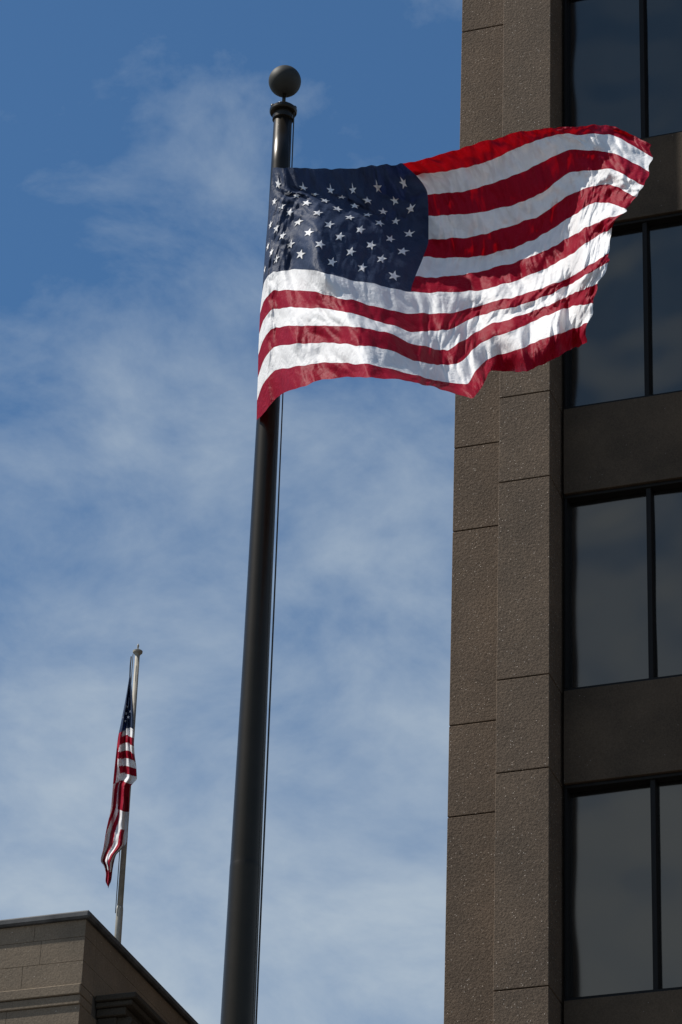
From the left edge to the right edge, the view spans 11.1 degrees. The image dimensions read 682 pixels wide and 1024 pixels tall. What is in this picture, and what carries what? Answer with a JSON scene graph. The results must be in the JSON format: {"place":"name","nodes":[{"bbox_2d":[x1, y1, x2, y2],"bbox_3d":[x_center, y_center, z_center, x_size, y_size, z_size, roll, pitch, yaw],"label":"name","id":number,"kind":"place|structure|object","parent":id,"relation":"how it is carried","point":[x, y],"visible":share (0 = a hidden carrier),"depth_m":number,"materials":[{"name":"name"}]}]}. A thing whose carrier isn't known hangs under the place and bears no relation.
{"place":"outdoors","nodes":[
{"label":"outdoors","id":0,"kind":"place"},
{"bbox_2d":[0,910,197,1023],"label":"stone building","id":1,"kind":"structure","parent":0,"point":[82,967],"depth_m":35.73,"materials":[{"name":"beige stone"}]},
{"bbox_2d":[114,644,142,942],"bbox_3d":[-2.405,3.408,38.986,0.134,4.405,0.125,2,-30,0],"label":"flagpole","id":2,"kind":"object","parent":1,"relation":"on","point":[137,652],"visible":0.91,"depth_m":38.69,"materials":[{"name":"metal"}]},
{"bbox_2d":[101,675,136,887],"bbox_3d":[-2.469,3.003,38.992,0.223,2.693,0.415,26,-38,-34],"label":"flag","id":3,"kind":"object","parent":2,"relation":"hanging from","point":[124,780],"visible":1,"depth_m":38.92,"materials":[{"name":"multicoloured fabric"}]},
{"bbox_2d":[0,0,461,1023],"label":"sky","id":4,"kind":"structure","parent":0,"point":[136,136],"materials":[{"name":"blue"}]},
{"bbox_2d":[444,0,681,1023],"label":"office building","id":5,"kind":"structure","parent":0,"point":[564,870],"depth_m":35.13,"materials":[{"name":"brown stone"}]},
{"bbox_2d":[564,479,681,690],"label":"window","id":6,"kind":"structure","parent":5,"relation":"in","point":[623,546],"depth_m":35.10,"materials":[{"name":"black glass"}]},
{"bbox_2d":[564,212,681,408],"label":"window","id":7,"kind":"structure","parent":5,"relation":"in","point":[632,349],"depth_m":36.65,"materials":[{"name":"black glass"}]},
{"bbox_2d":[564,0,681,138],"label":"window","id":8,"kind":"structure","parent":5,"relation":"in","point":[623,58],"depth_m":38.38,"materials":[{"name":"black glass"}]},
{"bbox_2d":[565,772,681,1000],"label":"window","id":9,"kind":"structure","parent":5,"relation":"in","point":[623,837],"depth_m":33.43,"materials":[{"name":"black glass"}]},
{"label":"ground","id":10,"kind":"structure","parent":0,"visible":0},
{"bbox_2d":[220,65,300,1023],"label":"flagpole","id":11,"kind":"object","parent":10,"relation":"on","point":[239,1004],"visible":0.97,"depth_m":18.55,"materials":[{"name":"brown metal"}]},
{"bbox_2d":[257,124,652,418],"bbox_3d":[0.688,-1.226,19.540,1.957,2.588,1.574,15,-33,-21],"label":"flag","id":12,"kind":"object","parent":11,"relation":"attached to","point":[465,271],"visible":1,"depth_m":19.73,"materials":[{"name":"multicoloured fabric"}]}
]}

